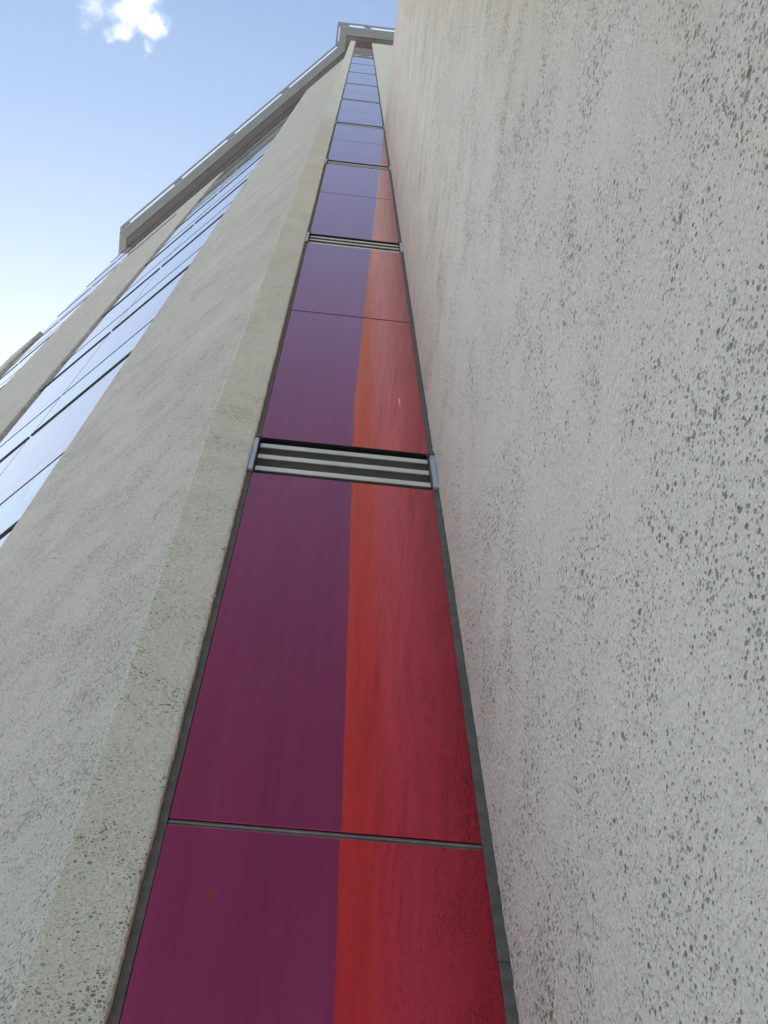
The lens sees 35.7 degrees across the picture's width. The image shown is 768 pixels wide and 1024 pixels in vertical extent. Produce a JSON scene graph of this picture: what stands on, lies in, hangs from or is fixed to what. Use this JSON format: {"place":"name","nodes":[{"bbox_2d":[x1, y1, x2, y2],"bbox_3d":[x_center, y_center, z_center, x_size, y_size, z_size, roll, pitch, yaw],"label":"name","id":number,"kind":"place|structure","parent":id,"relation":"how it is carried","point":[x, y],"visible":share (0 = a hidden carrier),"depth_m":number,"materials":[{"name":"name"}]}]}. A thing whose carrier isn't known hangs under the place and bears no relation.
{"place":"outdoors","nodes":[
{"label":"outdoors","id":0,"kind":"place"},
{"bbox_2d":[0,0,397,365],"label":"sky","id":1,"kind":"structure","parent":0,"point":[105,104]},
{"label":"plaza","id":2,"kind":"structure","parent":0,"visible":0},
{"bbox_2d":[0,331,41,374],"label":"building wing","id":3,"kind":"structure","parent":2,"relation":"on","point":[7,363],"depth_m":29.24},
{"bbox_2d":[0,22,521,1023],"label":"tower","id":4,"kind":"structure","parent":2,"relation":"on","point":[240,774],"depth_m":2.75,"materials":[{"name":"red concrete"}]},
{"bbox_2d":[0,373,15,387],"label":"window","id":5,"kind":"structure","parent":4,"relation":"in","point":[7,380],"depth_m":22.41,"materials":[{"name":"blue glass"}]},
{"bbox_2d":[0,352,28,377],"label":"window","id":6,"kind":"structure","parent":4,"relation":"in","point":[28,352],"depth_m":26.04,"materials":[{"name":"blue glass"}]},
{"bbox_2d":[0,397,60,459],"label":"window","id":7,"kind":"structure","parent":4,"relation":"in","point":[26,432],"depth_m":11.22,"materials":[{"name":"blue glass"}]},
{"bbox_2d":[0,454,62,533],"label":"window","id":8,"kind":"structure","parent":4,"relation":"in","point":[12,509],"depth_m":7.59,"materials":[{"name":"clear glass"}]},
{"bbox_2d":[23,322,63,358],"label":"window","id":9,"kind":"structure","parent":4,"relation":"in","point":[63,322],"depth_m":25.78,"materials":[{"name":"blue glass"}]},
{"bbox_2d":[26,310,69,348],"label":"window","id":10,"kind":"structure","parent":4,"relation":"in","point":[69,310],"depth_m":29.42,"materials":[{"name":"blue glass"}]},
{"bbox_2d":[66,283,94,308],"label":"window","id":11,"kind":"structure","parent":4,"relation":"in","point":[94,283],"depth_m":32.74,"materials":[{"name":"blue glass"}]},
{"bbox_2d":[68,286,97,312],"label":"window","id":12,"kind":"structure","parent":4,"relation":"in","point":[97,286],"depth_m":29.14,"materials":[{"name":"blue glass"}]},
{"bbox_2d":[45,310,127,385],"bbox_3d":[-3.635,-1.986,14.545,1.164,1.162,0.014,-36,-71,14],"label":"window","id":13,"kind":"structure","parent":4,"relation":"in","point":[109,328],"depth_m":14.58,"materials":[{"name":"blue glass"}]},
{"bbox_2d":[36,320,152,429],"bbox_3d":[-2.605,-1.276,10.902,1.308,1.162,0.014,-36,-71,14],"label":"window","id":14,"kind":"structure","parent":4,"relation":"in","point":[127,347],"depth_m":10.93,"materials":[{"name":"clear glass"}]},
{"bbox_2d":[121,227,154,256],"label":"window","id":15,"kind":"structure","parent":4,"relation":"in","point":[154,227],"depth_m":35.88,"materials":[{"name":"grey glass"}]},
{"bbox_2d":[107,253,171,311],"bbox_3d":[-3.687,-3.418,17.894,1.164,1.162,0.014,-36,-71,14],"label":"window","id":16,"kind":"structure","parent":4,"relation":"in","point":[161,263],"depth_m":17.96,"materials":[{"name":"blue glass"}]},
{"bbox_2d":[115,248,200,326],"bbox_3d":[-2.657,-2.708,14.252,1.308,1.162,0.014,-36,-71,14],"label":"window","id":17,"kind":"structure","parent":4,"relation":"in","point":[190,259],"depth_m":14.30,"materials":[{"name":"blue glass"}]},
{"bbox_2d":[144,214,201,266],"bbox_3d":[-3.739,-4.850,21.243,1.164,1.162,0.014,-36,-71,14],"label":"window","id":18,"kind":"structure","parent":4,"relation":"in","point":[196,219],"depth_m":21.33,"materials":[{"name":"blue glass"}]},
{"bbox_2d":[156,196,191,226],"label":"window","id":19,"kind":"structure","parent":4,"relation":"in","point":[191,196],"depth_m":35.49,"materials":[{"name":"grey glass"}]},
{"bbox_2d":[166,202,231,261],"bbox_3d":[-2.709,-4.140,17.601,1.308,1.162,0.014,-36,-71,14],"label":"window","id":20,"kind":"structure","parent":4,"relation":"in","point":[220,213],"depth_m":17.68,"materials":[{"name":"blue glass"}]},
{"bbox_2d":[180,187,222,224],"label":"window","id":21,"kind":"structure","parent":4,"relation":"in","point":[214,194],"depth_m":24.70,"materials":[{"name":"blue glass"}]},
{"bbox_2d":[192,160,232,195],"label":"window","id":22,"kind":"structure","parent":4,"relation":"in","point":[232,160],"depth_m":35.18,"materials":[{"name":"grey glass"}]},
{"bbox_2d":[201,165,239,198],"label":"window","id":23,"kind":"structure","parent":4,"relation":"in","point":[239,165],"depth_m":28.07,"materials":[{"name":"blue glass"}]},
{"bbox_2d":[197,172,251,220],"bbox_3d":[-2.760,-5.571,20.950,1.308,1.162,0.014,-36,-71,14],"label":"window","id":24,"kind":"structure","parent":4,"relation":"in","point":[248,175],"depth_m":21.05,"materials":[{"name":"blue glass"}]},
{"bbox_2d":[216,147,253,180],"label":"window","id":25,"kind":"structure","parent":4,"relation":"in","point":[253,147],"depth_m":31.45,"materials":[{"name":"grey glass"}]},
{"bbox_2d":[221,148,267,189],"bbox_3d":[-2.812,-7.003,24.299,1.308,1.162,0.014,-36,-71,14],"label":"window","id":26,"kind":"structure","parent":4,"relation":"in","point":[262,153],"depth_m":24.42,"materials":[{"name":"blue glass"}]},
{"bbox_2d":[240,131,278,164],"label":"window","id":27,"kind":"structure","parent":4,"relation":"in","point":[278,131],"depth_m":27.80,"materials":[{"name":"grey glass"}]},
{"bbox_2d":[254,118,287,146],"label":"window","id":28,"kind":"structure","parent":4,"relation":"in","point":[287,118],"depth_m":31.18,"materials":[{"name":"grey glass"}]},
{"bbox_2d":[384,0,767,1023],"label":"building wing","id":29,"kind":"structure","parent":2,"relation":"on","point":[580,188],"depth_m":1.37,"materials":[{"name":"grey concrete"}]}
]}

